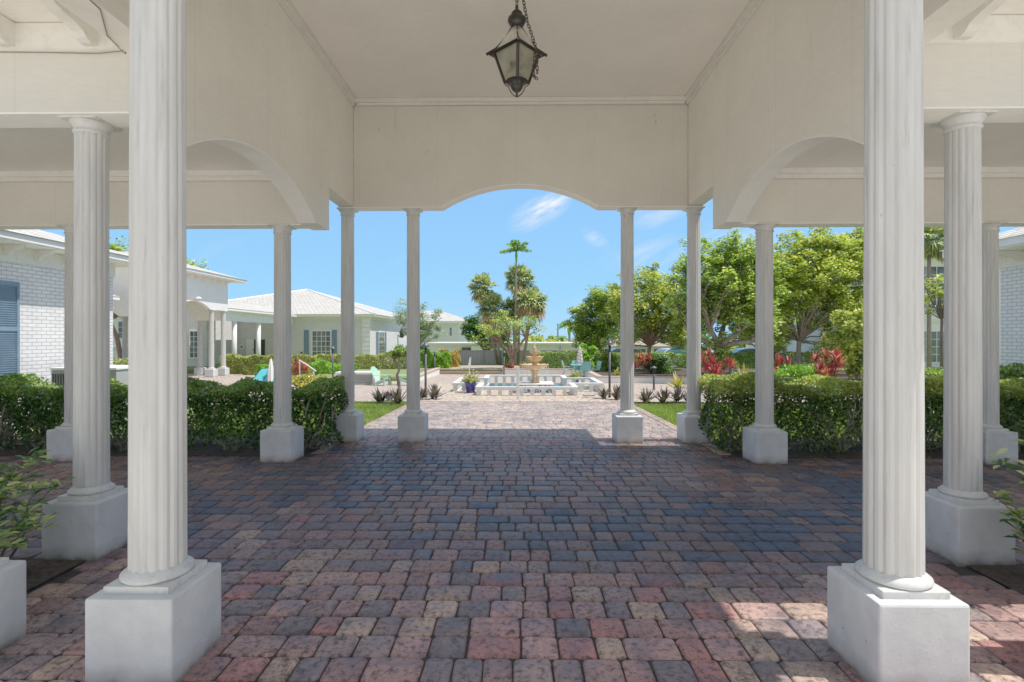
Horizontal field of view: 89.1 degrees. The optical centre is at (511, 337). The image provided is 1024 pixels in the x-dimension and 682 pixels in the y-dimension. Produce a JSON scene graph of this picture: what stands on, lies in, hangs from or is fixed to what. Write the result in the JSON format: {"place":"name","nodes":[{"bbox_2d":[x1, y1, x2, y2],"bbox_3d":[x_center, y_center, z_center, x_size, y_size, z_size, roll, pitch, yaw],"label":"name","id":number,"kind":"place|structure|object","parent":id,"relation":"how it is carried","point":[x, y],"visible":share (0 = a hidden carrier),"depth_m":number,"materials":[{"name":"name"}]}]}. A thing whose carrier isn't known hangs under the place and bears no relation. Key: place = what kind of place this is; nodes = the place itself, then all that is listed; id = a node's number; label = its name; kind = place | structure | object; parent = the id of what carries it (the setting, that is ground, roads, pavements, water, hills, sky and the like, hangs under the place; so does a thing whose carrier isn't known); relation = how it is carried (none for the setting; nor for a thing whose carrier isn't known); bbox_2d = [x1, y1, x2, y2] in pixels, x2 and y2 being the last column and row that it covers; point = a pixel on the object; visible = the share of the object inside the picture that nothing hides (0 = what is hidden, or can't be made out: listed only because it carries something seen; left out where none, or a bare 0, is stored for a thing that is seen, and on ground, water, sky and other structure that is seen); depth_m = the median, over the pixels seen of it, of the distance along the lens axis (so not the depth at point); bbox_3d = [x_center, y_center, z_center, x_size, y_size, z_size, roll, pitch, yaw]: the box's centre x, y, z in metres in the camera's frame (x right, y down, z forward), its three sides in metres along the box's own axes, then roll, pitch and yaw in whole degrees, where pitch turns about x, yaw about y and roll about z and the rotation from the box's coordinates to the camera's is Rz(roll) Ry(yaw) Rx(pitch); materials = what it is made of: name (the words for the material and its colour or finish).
{"place":"outdoors","nodes":[
{"label":"outdoors","id":0,"kind":"place"},
{"bbox_2d":[0,230,128,426],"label":"brick building","id":1,"kind":"structure","parent":0,"point":[32,274],"depth_m":10.01,"materials":[{"name":"white brick"}]},
{"bbox_2d":[113,316,121,358],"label":"house","id":2,"kind":"structure","parent":0,"point":[117,323],"depth_m":50.51,"materials":[{"name":"grey paint"}]},
{"bbox_2d":[113,313,121,359],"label":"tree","id":3,"kind":"object","parent":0,"point":[117,342],"visible":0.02,"depth_m":27.21,"materials":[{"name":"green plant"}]},
{"bbox_2d":[187,374,245,377],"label":"pavilion floor","id":4,"kind":"structure","parent":0,"point":[193,376],"depth_m":26.47,"materials":[{"name":"beige stone"}]},
{"bbox_2d":[113,251,247,376],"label":"garden pavilion","id":5,"kind":"structure","parent":4,"relation":"on","point":[207,295],"depth_m":26.08,"materials":[{"name":"white paint"}]},
{"bbox_2d":[110,400,405,438],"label":"grass","id":6,"kind":"structure","parent":0,"point":[372,410],"depth_m":11.91,"materials":[{"name":"green plant"}]},
{"bbox_2d":[367,387,389,403],"bbox_3d":[-3.484,1.511,13.779,0.645,0.483,0.707,0,0,32],"label":"bromeliad","id":7,"kind":"object","parent":6,"relation":"on","point":[378,397],"visible":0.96,"depth_m":13.74,"materials":[{"name":"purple plant"}]},
{"bbox_2d":[316,369,429,380],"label":"raised lawn","id":8,"kind":"structure","parent":0,"point":[391,371],"depth_m":26.68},
{"bbox_2d":[395,311,471,344],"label":"house","id":9,"kind":"structure","parent":0,"point":[450,324],"depth_m":70.13,"materials":[{"name":"grey paint"}]},
{"bbox_2d":[366,365,544,368],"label":"terrace path","id":10,"kind":"structure","parent":0,"point":[482,367],"depth_m":31.29,"materials":[{"name":"beige stone"}]},
{"bbox_2d":[440,369,502,373],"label":"brick steps","id":11,"kind":"structure","parent":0,"point":[471,372],"depth_m":29.15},
{"bbox_2d":[422,342,577,357],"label":"building","id":12,"kind":"structure","parent":0,"point":[448,346],"depth_m":49.98,"materials":[{"name":"grey paint"}]},
{"bbox_2d":[16,340,999,433],"bbox_3d":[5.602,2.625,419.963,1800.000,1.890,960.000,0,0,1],"label":"ground","id":13,"kind":"structure","parent":0,"point":[190,369],"depth_m":29.55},
{"bbox_2d":[50,365,127,420],"bbox_3d":[-8.196,1.095,10.410,1.300,1.050,0.940,0,0,1],"label":"air conditioner","id":14,"kind":"object","parent":13,"relation":"on","point":[119,373],"visible":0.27,"depth_m":9.97,"materials":[{"name":"grey metal"}]},
{"bbox_2d":[109,236,208,269],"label":"tree","id":15,"kind":"object","parent":13,"relation":"on","point":[115,246],"visible":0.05,"depth_m":45.55,"materials":[{"name":"green plant"}]},
{"bbox_2d":[0,435,342,454],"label":"hedge soil","id":16,"kind":"structure","parent":13,"relation":"on","point":[211,449],"depth_m":7.57,"materials":[{"name":"brown soil"}]},
{"bbox_2d":[0,373,350,451],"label":"hedge","id":17,"kind":"object","parent":16,"relation":"on","point":[40,398],"visible":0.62,"depth_m":7.45,"materials":[{"name":"green plant"}]},
{"bbox_2d":[226,301,296,360],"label":"covered walkway","id":18,"kind":"structure","parent":13,"relation":"on","point":[236,312],"depth_m":32.15,"materials":[{"name":"white paint"}]},
{"bbox_2d":[187,289,406,365],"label":"house","id":19,"kind":"structure","parent":13,"relation":"on","point":[316,328],"depth_m":38.41,"materials":[{"name":"white paint"}]},
{"bbox_2d":[188,331,197,357],"bbox_3d":[-20.220,0.425,33.231,0.879,1.781,0.078,0,0,1],"label":"window","id":20,"kind":"structure","parent":19,"relation":"in","point":[193,335],"depth_m":33.26,"materials":[{"name":"white glass"}]},
{"bbox_2d":[246,339,253,355],"bbox_3d":[-19.330,0.969,38.405,0.556,1.702,0.090,0,0,1],"label":"door","id":21,"kind":"structure","parent":19,"relation":"in","point":[249,342],"depth_m":38.36,"materials":[{"name":"white paint"}]},
{"bbox_2d":[311,330,330,355],"bbox_3d":[-14.067,0.442,38.350,1.482,1.984,0.078,0,0,1],"label":"window","id":22,"kind":"structure","parent":19,"relation":"in","point":[320,339],"depth_m":38.38,"materials":[{"name":"white glass"}]},
{"bbox_2d":[291,373,325,386],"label":"bush","id":23,"kind":"object","parent":13,"relation":"on","point":[302,380],"visible":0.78,"depth_m":19.35,"materials":[{"name":"yellow plant"}]},
{"bbox_2d":[296,353,406,368],"bbox_3d":[-9.178,1.357,30.318,6.783,0.989,1.268,0,0,1],"label":"hedge","id":24,"kind":"object","parent":13,"relation":"on","point":[366,363],"visible":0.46,"depth_m":29.88,"materials":[{"name":"green plant"}]},
{"bbox_2d":[382,387,405,404],"bbox_3d":[-2.990,1.501,13.518,0.865,0.514,0.863,0,0,-28],"label":"bromeliad","id":25,"kind":"object","parent":13,"relation":"on","point":[396,397],"visible":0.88,"depth_m":13.41,"materials":[{"name":"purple plant"}]},
{"bbox_2d":[384,344,406,392],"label":"tree","id":26,"kind":"object","parent":13,"relation":"on","point":[398,351],"visible":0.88,"depth_m":13.64,"materials":[{"name":"green plant"}]},
{"bbox_2d":[391,298,445,344],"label":"tree","id":27,"kind":"object","parent":13,"relation":"on","point":[424,333],"visible":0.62,"depth_m":41.07,"materials":[{"name":"green plant"}]},
{"bbox_2d":[420,348,433,367],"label":"shrub","id":28,"kind":"object","parent":13,"relation":"on","point":[429,357],"visible":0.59,"depth_m":30.79,"materials":[{"name":"green plant"}]},
{"bbox_2d":[430,351,451,368],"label":"shrub","id":29,"kind":"object","parent":13,"relation":"on","point":[445,361],"visible":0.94,"depth_m":30.33,"materials":[{"name":"green plant"}]},
{"bbox_2d":[439,348,460,366],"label":"shrub","id":30,"kind":"object","parent":13,"relation":"on","point":[455,357],"visible":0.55,"depth_m":31.74,"materials":[{"name":"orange plant"}]},
{"bbox_2d":[467,272,499,363],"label":"fan palm","id":31,"kind":"object","parent":13,"relation":"on","point":[482,280],"visible":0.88,"depth_m":35.10,"materials":[{"name":"green plant"}]},
{"bbox_2d":[459,312,511,349],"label":"tree","id":32,"kind":"object","parent":13,"relation":"on","point":[469,325],"visible":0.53,"depth_m":43.48,"materials":[{"name":"green plant"}]},
{"bbox_2d":[475,293,511,364],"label":"fan palm","id":33,"kind":"object","parent":13,"relation":"on","point":[492,301],"visible":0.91,"depth_m":34.26,"materials":[{"name":"green plant"}]},
{"bbox_2d":[470,310,547,367],"bbox_3d":[-0.208,0.131,30.284,4.329,3.519,2.026,0,0,-14],"label":"tree","id":34,"kind":"object","parent":13,"relation":"on","point":[497,336],"visible":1,"depth_m":30.24,"materials":[{"name":"green plant"}]},
{"bbox_2d":[502,296,523,345],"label":"fan palm","id":35,"kind":"object","parent":13,"relation":"on","point":[510,305],"visible":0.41,"depth_m":35.77,"materials":[{"name":"green plant"}]},
{"bbox_2d":[499,239,532,364],"bbox_3d":[0.267,-2.219,34.065,2.213,8.219,1.880,0,0,1],"label":"feather palm","id":36,"kind":"object","parent":13,"relation":"on","point":[515,246],"visible":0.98,"depth_m":33.95,"materials":[{"name":"green plant"}]},
{"bbox_2d":[458,350,576,363],"bbox_3d":[0.541,1.340,35.976,8.700,0.960,0.160,0,0,1],"label":"board fence","id":37,"kind":"object","parent":13,"relation":"on","point":[482,356],"visible":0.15,"depth_m":36.02,"materials":[{"name":"grey paint"}]},
{"bbox_2d":[504,263,536,363],"bbox_3d":[0.549,-1.632,35.609,2.488,7.046,2.471,0,0,1],"label":"fan palm","id":38,"kind":"object","parent":13,"relation":"on","point":[523,273],"visible":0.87,"depth_m":35.08,"materials":[{"name":"green plant"}]},
{"bbox_2d":[340,402,707,455],"bbox_3d":[0.158,1.692,10.699,5.920,0.120,7.000,0,0,1],"label":"path bed","id":39,"kind":"object","parent":13,"relation":"on","point":[530,434],"visible":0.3,"depth_m":8.36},
{"bbox_2d":[402,383,658,401],"bbox_3d":[0.504,1.815,17.920,7.300,0.147,7.350,0,0,1],"label":"pebble court","id":40,"kind":"object","parent":13,"relation":"on","point":[451,395],"visible":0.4,"depth_m":15.67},
{"bbox_2d":[422,342,429,397],"bbox_3d":[-2.549,0.953,15.340,0.240,1.678,0.240,0,0,1],"label":"path lamp","id":41,"kind":"object","parent":40,"relation":"on","point":[425,345],"visible":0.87,"depth_m":15.31,"materials":[{"name":"black metal"}]},
{"bbox_2d":[425,383,448,398],"bbox_3d":[-2.240,1.528,14.903,0.888,0.506,0.891,0,0,1],"label":"bromeliad","id":42,"kind":"object","parent":40,"relation":"on","point":[435,390],"visible":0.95,"depth_m":14.84,"materials":[{"name":"purple plant"}]},
{"bbox_2d":[464,382,476,392],"bbox_3d":[-1.360,1.622,16.997,0.403,0.347,0.403,0,0,1],"label":"planter pot","id":43,"kind":"object","parent":40,"relation":"on","point":[469,387],"visible":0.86,"depth_m":16.86,"materials":[{"name":"ceramic"}]},
{"bbox_2d":[457,369,481,383],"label":"potted plant","id":44,"kind":"object","parent":43,"relation":"in","point":[469,378],"visible":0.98,"depth_m":16.92,"materials":[{"name":"green plant"}]},
{"bbox_2d":[606,339,613,397],"bbox_3d":[2.882,0.918,15.355,0.240,1.751,0.240,0,0,1],"label":"path lamp","id":45,"kind":"object","parent":40,"relation":"on","point":[609,343],"visible":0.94,"depth_m":15.33,"materials":[{"name":"black metal"}]},
{"bbox_2d":[514,285,550,363],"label":"fan palm","id":46,"kind":"object","parent":13,"relation":"on","point":[530,302],"visible":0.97,"depth_m":33.94,"materials":[{"name":"green plant"}]},
{"bbox_2d":[538,350,582,368],"bbox_3d":[2.927,1.275,31.066,2.735,1.122,1.213,0,0,1],"label":"hedge","id":47,"kind":"object","parent":13,"relation":"on","point":[553,359],"visible":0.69,"depth_m":30.64,"materials":[{"name":"green plant"}]},
{"bbox_2d":[576,343,597,368],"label":"bush","id":48,"kind":"object","parent":13,"relation":"on","point":[588,355],"visible":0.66,"depth_m":29.81,"materials":[{"name":"green plant"}]},
{"bbox_2d":[564,280,620,350],"bbox_3d":[5.700,-0.900,34.187,4.292,5.680,3.059,0,0,21],"label":"tree","id":49,"kind":"object","parent":13,"relation":"on","point":[594,329],"visible":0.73,"depth_m":33.66,"materials":[{"name":"green plant"}]},
{"bbox_2d":[571,339,671,361],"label":"building","id":50,"kind":"structure","parent":13,"relation":"on","point":[655,347],"depth_m":51.83,"materials":[{"name":"grey paint"}]},
{"bbox_2d":[510,332,747,350],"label":"distant trees","id":51,"kind":"object","parent":13,"relation":"on","point":[535,337],"visible":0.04,"depth_m":103.69,"materials":[{"name":"green plant"}]},
{"bbox_2d":[634,387,657,403],"bbox_3d":[3.448,1.519,13.729,0.752,0.459,0.881,0,0,31],"label":"bromeliad","id":52,"kind":"object","parent":13,"relation":"on","point":[645,398],"visible":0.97,"depth_m":13.72,"materials":[{"name":"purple plant"}]},
{"bbox_2d":[597,376,711,382],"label":"retaining wall","id":53,"kind":"structure","parent":13,"relation":"on","point":[643,379],"depth_m":21.82,"materials":[{"name":"white paint"}]},
{"bbox_2d":[653,384,671,403],"bbox_3d":[3.989,1.496,13.754,0.702,0.537,0.959,0,0,1],"label":"bromeliad","id":54,"kind":"object","parent":13,"relation":"on","point":[663,397],"visible":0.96,"depth_m":13.66,"materials":[{"name":"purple plant"}]},
{"bbox_2d":[598,351,846,367],"bbox_3d":[13.248,1.323,31.326,16.532,1.058,1.242,0,0,1],"label":"hedge","id":55,"kind":"object","parent":13,"relation":"on","point":[682,357],"visible":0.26,"depth_m":30.93,"materials":[{"name":"green plant"}]},
{"bbox_2d":[662,228,791,374],"bbox_3d":[9.296,-1.342,22.282,5.441,6.716,3.373,0,0,1],"label":"tree","id":56,"kind":"object","parent":13,"relation":"on","point":[732,265],"visible":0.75,"depth_m":21.93,"materials":[{"name":"green plant"}]},
{"bbox_2d":[726,243,807,347],"bbox_3d":[15.220,-1.780,30.884,5.302,7.701,4.164,0,0,17],"label":"tree","id":57,"kind":"object","parent":13,"relation":"on","point":[778,340],"visible":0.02,"depth_m":30.66,"materials":[{"name":"green plant"}]},
{"bbox_2d":[842,227,863,302],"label":"fan palm","id":58,"kind":"object","parent":13,"relation":"on","point":[856,233],"visible":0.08,"depth_m":29.48,"materials":[{"name":"green plant"}]},
{"bbox_2d":[700,437,1023,456],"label":"hedge soil","id":59,"kind":"structure","parent":13,"relation":"on","point":[797,452],"depth_m":7.37,"materials":[{"name":"brown soil"}]},
{"bbox_2d":[697,370,1023,453],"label":"hedge","id":60,"kind":"object","parent":59,"relation":"on","point":[733,389],"visible":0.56,"depth_m":7.34,"materials":[{"name":"green plant"}]},
{"bbox_2d":[748,240,1000,367],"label":"house","id":61,"kind":"structure","parent":13,"relation":"on","point":[937,267],"depth_m":31.66,"materials":[{"name":"white paint"}]},
{"bbox_2d":[924,266,943,308],"bbox_3d":[25.839,-3.064,31.618,2.756,2.653,0.078,0,0,1],"label":"window","id":62,"kind":"structure","parent":61,"relation":"in","point":[935,270],"depth_m":31.65,"materials":[{"name":"white paint"}]},
{"bbox_2d":[924,331,943,362],"bbox_3d":[25.839,0.546,31.618,2.756,1.973,0.078,0,0,1],"label":"window","id":63,"kind":"structure","parent":61,"relation":"in","point":[935,334],"depth_m":31.65,"materials":[{"name":"white glass"}]},
{"bbox_2d":[924,227,943,375],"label":"fan palm","id":64,"kind":"object","parent":13,"relation":"on","point":[933,246],"visible":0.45,"depth_m":26.44,"materials":[{"name":"green plant"}]},
{"bbox_2d":[924,273,943,366],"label":"tree","id":65,"kind":"object","parent":13,"relation":"on","point":[938,309],"visible":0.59,"depth_m":13.90,"materials":[{"name":"green plant"}]},
{"bbox_2d":[925,362,1023,429],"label":"hedge","id":66,"kind":"object","parent":13,"relation":"on","point":[1006,372],"visible":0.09,"depth_m":9.04,"materials":[{"name":"green plant"}]},
{"bbox_2d":[0,401,1023,681],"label":"brick paving","id":67,"kind":"structure","parent":0,"point":[784,505],"depth_m":3.82,"materials":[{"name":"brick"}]},
{"bbox_2d":[25,560,85,590],"bbox_3d":[-6.376,1.601,2.905,6.540,0.090,1.840,0,0,1],"label":"planting bed","id":68,"kind":"object","parent":67,"relation":"on","point":[38,572],"visible":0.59,"depth_m":3.62,"materials":[{"name":"soil"}]},
{"bbox_2d":[0,506,58,559],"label":"variegated shrub","id":69,"kind":"object","parent":68,"relation":"on","point":[19,543],"visible":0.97,"depth_m":3.33,"materials":[{"name":"green plant"}]},
{"bbox_2d":[0,447,74,559],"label":"variegated shrub","id":70,"kind":"object","parent":68,"relation":"on","point":[16,479],"visible":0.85,"depth_m":3.57,"materials":[{"name":"green plant"}]},
{"bbox_2d":[0,0,1023,681],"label":"entrance porch","id":71,"kind":"object","parent":67,"relation":"on","point":[892,128],"visible":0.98,"depth_m":4.58,"materials":[{"name":"white paint"}]},
{"bbox_2d":[0,0,125,54],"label":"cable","id":72,"kind":"object","parent":71,"relation":"attached to","point":[78,52],"visible":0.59,"depth_m":3.81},
{"bbox_2d":[486,0,547,97],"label":"hanging lantern","id":73,"kind":"object","parent":71,"relation":"hanging from","point":[516,53],"visible":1,"depth_m":5.33,"materials":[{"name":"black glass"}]},
{"bbox_2d":[966,565,1023,594],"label":"planting bed","id":74,"kind":"object","parent":67,"relation":"on","point":[1011,576],"visible":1,"depth_m":3.54,"materials":[{"name":"soil"}]},
{"bbox_2d":[983,439,1023,551],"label":"variegated shrub","id":75,"kind":"object","parent":74,"relation":"on","point":[1019,513],"visible":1,"depth_m":3.44,"materials":[{"name":"green plant"}]},
{"bbox_2d":[199,374,855,401],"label":"patio","id":76,"kind":"structure","parent":0,"point":[362,393],"depth_m":20.37,"materials":[{"name":"beige stone"}]},
{"bbox_2d":[219,353,304,374],"bbox_3d":[-13.703,1.448,28.532,4.394,1.220,1.142,0,0,1],"label":"hedge","id":77,"kind":"object","parent":76,"relation":"on","point":[248,363],"visible":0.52,"depth_m":28.14,"materials":[{"name":"green plant"}]},
{"bbox_2d":[253,369,272,381],"bbox_3d":[-9.768,1.544,20.762,1.246,0.647,0.380,0,0,1],"label":"sling lounger","id":78,"kind":"object","parent":76,"relation":"on","point":[261,374],"visible":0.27,"depth_m":20.76,"materials":[{"name":"teal fabric"}]},
{"bbox_2d":[291,357,311,376],"bbox_3d":[-8.646,1.326,21.175,1.333,1.179,1.247,0,0,1],"label":"cordyline","id":79,"kind":"object","parent":76,"relation":"on","point":[303,367],"visible":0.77,"depth_m":21.09,"materials":[{"name":"red plant"}]},
{"bbox_2d":[302,358,356,375],"bbox_3d":[-9.280,1.520,26.520,2.367,0.993,1.978,0,0,1],"label":"shrub","id":80,"kind":"object","parent":76,"relation":"on","point":[318,363],"visible":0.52,"depth_m":25.82,"materials":[{"name":"green plant"}]},
{"bbox_2d":[335,371,379,384],"bbox_3d":[-6.247,1.618,21.094,1.590,0.500,0.812,0,0,1],"label":"deck box","id":81,"kind":"object","parent":76,"relation":"on","point":[364,377],"visible":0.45,"depth_m":20.73,"materials":[{"name":"grey paint"}]},
{"bbox_2d":[370,366,392,385],"bbox_3d":[-5.167,1.497,20.442,0.734,0.732,0.569,0,0,19],"label":"adirondack chair","id":82,"kind":"object","parent":76,"relation":"on","point":[374,372],"visible":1,"depth_m":20.46,"materials":[{"name":"green plastic"}]},
{"bbox_2d":[420,368,439,380],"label":"retaining wall","id":83,"kind":"structure","parent":76,"relation":"on","point":[433,372],"depth_m":26.56,"materials":[{"name":"white paint"}]},
{"bbox_2d":[502,368,578,373],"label":"retaining wall","id":84,"kind":"structure","parent":76,"relation":"on","point":[541,371],"depth_m":29.18,"materials":[{"name":"white paint"}]},
{"bbox_2d":[665,372,686,388],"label":"agave","id":85,"kind":"object","parent":76,"relation":"on","point":[676,383],"visible":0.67,"depth_m":16.81,"materials":[{"name":"yellow plant"}]},
{"bbox_2d":[668,386,685,401],"bbox_3d":[4.511,1.503,14.181,0.894,0.508,1.022,0,0,1],"label":"bromeliad","id":86,"kind":"object","parent":76,"relation":"on","point":[676,392],"visible":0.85,"depth_m":14.11,"materials":[{"name":"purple plant"}]},
{"bbox_2d":[701,346,725,386],"bbox_3d":[7.130,1.056,18.862,1.230,1.639,1.181,0,0,1],"label":"cordyline","id":87,"kind":"object","parent":76,"relation":"on","point":[714,369],"visible":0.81,"depth_m":18.87,"materials":[{"name":"red plant"}]},
{"bbox_2d":[702,347,738,373],"bbox_3d":[8.806,1.114,22.258,1.561,1.604,1.515,0,0,1],"label":"bush","id":88,"kind":"object","parent":76,"relation":"on","point":[727,353],"visible":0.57,"depth_m":21.89,"materials":[{"name":"green plant"}]},
{"bbox_2d":[591,369,862,382],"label":"planter soil","id":89,"kind":"structure","parent":76,"relation":"on","point":[681,372],"depth_m":25.05,"materials":[{"name":"brown soil"}]},
{"bbox_2d":[593,350,618,370],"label":"bush","id":90,"kind":"object","parent":89,"relation":"on","point":[603,357],"visible":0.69,"depth_m":27.21,"materials":[{"name":"green plant"}]},
{"bbox_2d":[598,262,686,370],"bbox_3d":[7.528,-0.944,27.182,6.064,6.231,4.417,0,0,1],"label":"tree","id":91,"kind":"object","parent":89,"relation":"on","point":[650,329],"visible":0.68,"depth_m":27.07,"materials":[{"name":"green plant"}]},
{"bbox_2d":[636,351,655,373],"bbox_3d":[6.362,1.278,24.898,1.389,1.433,1.181,0,0,1],"label":"cordyline","id":92,"kind":"object","parent":89,"relation":"on","point":[640,356],"visible":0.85,"depth_m":24.86,"materials":[{"name":"red plant"}]},
{"bbox_2d":[643,353,674,373],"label":"bush","id":93,"kind":"object","parent":89,"relation":"on","point":[659,362],"visible":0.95,"depth_m":24.75,"materials":[{"name":"green plant"}]},
{"bbox_2d":[742,227,863,365],"bbox_3d":[14.047,-1.651,24.162,7.478,7.494,4.115,0,0,1],"label":"tree","id":94,"kind":"object","parent":89,"relation":"on","point":[828,271],"visible":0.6,"depth_m":23.67,"materials":[{"name":"green plant"}]},
{"bbox_2d":[715,356,738,375],"bbox_3d":[7.973,1.245,19.267,0.961,1.264,1.005,0,0,41],"label":"cordyline","id":95,"kind":"object","parent":76,"relation":"on","point":[730,364],"visible":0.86,"depth_m":19.18,"materials":[{"name":"red plant"}]},
{"bbox_2d":[774,361,821,382],"bbox_3d":[9.242,1.306,17.375,1.966,1.039,1.322,0,0,-22],"label":"bush","id":96,"kind":"object","parent":76,"relation":"on","point":[794,372],"visible":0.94,"depth_m":17.21,"materials":[{"name":"green plant"}]},
{"bbox_2d":[805,347,845,388],"bbox_3d":[10.591,1.060,17.471,1.662,1.573,1.303,0,0,-29],"label":"cordyline","id":97,"kind":"object","parent":76,"relation":"on","point":[835,362],"visible":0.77,"depth_m":17.33,"materials":[{"name":"red plant"}]},
{"bbox_2d":[821,306,862,380],"bbox_3d":[12.178,0.346,18.235,2.271,2.980,1.724,0,0,18],"label":"bush","id":98,"kind":"object","parent":76,"relation":"on","point":[851,347],"visible":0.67,"depth_m":18.27,"materials":[{"name":"green plant"}]},
{"bbox_2d":[461,383,593,389],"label":"pool water","id":99,"kind":"structure","parent":0,"point":[514,384],"depth_m":19.84,"materials":[{"name":"teal liquid"}]},
{"bbox_2d":[452,375,603,395],"bbox_3d":[0.545,1.730,18.491,5.126,0.453,5.140,0,0,1],"label":"balustrade","id":100,"kind":"object","parent":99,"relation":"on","point":[594,384],"visible":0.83,"depth_m":17.30,"materials":[{"name":"white stone"}]},
{"bbox_2d":[519,346,553,392],"bbox_3d":[0.757,0.980,17.416,1.230,1.841,1.080,0,0,1],"label":"fountain","id":101,"kind":"object","parent":99,"relation":"in","point":[534,367],"visible":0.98,"depth_m":17.19,"materials":[{"name":"beige stone"}]},
{"bbox_2d":[40,189,1018,339],"label":"sky","id":102,"kind":"structure","parent":0,"point":[575,245],"materials":[{"name":"blue"}]},
{"bbox_2d":[634,402,940,439],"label":"grass","id":103,"kind":"structure","parent":0,"point":[668,412],"depth_m":11.75,"materials":[{"name":"green plant"}]},
{"bbox_2d":[942,227,1023,377],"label":"brick building","id":104,"kind":"structure","parent":0,"point":[1011,254],"depth_m":10.49,"materials":[{"name":"white brick"}]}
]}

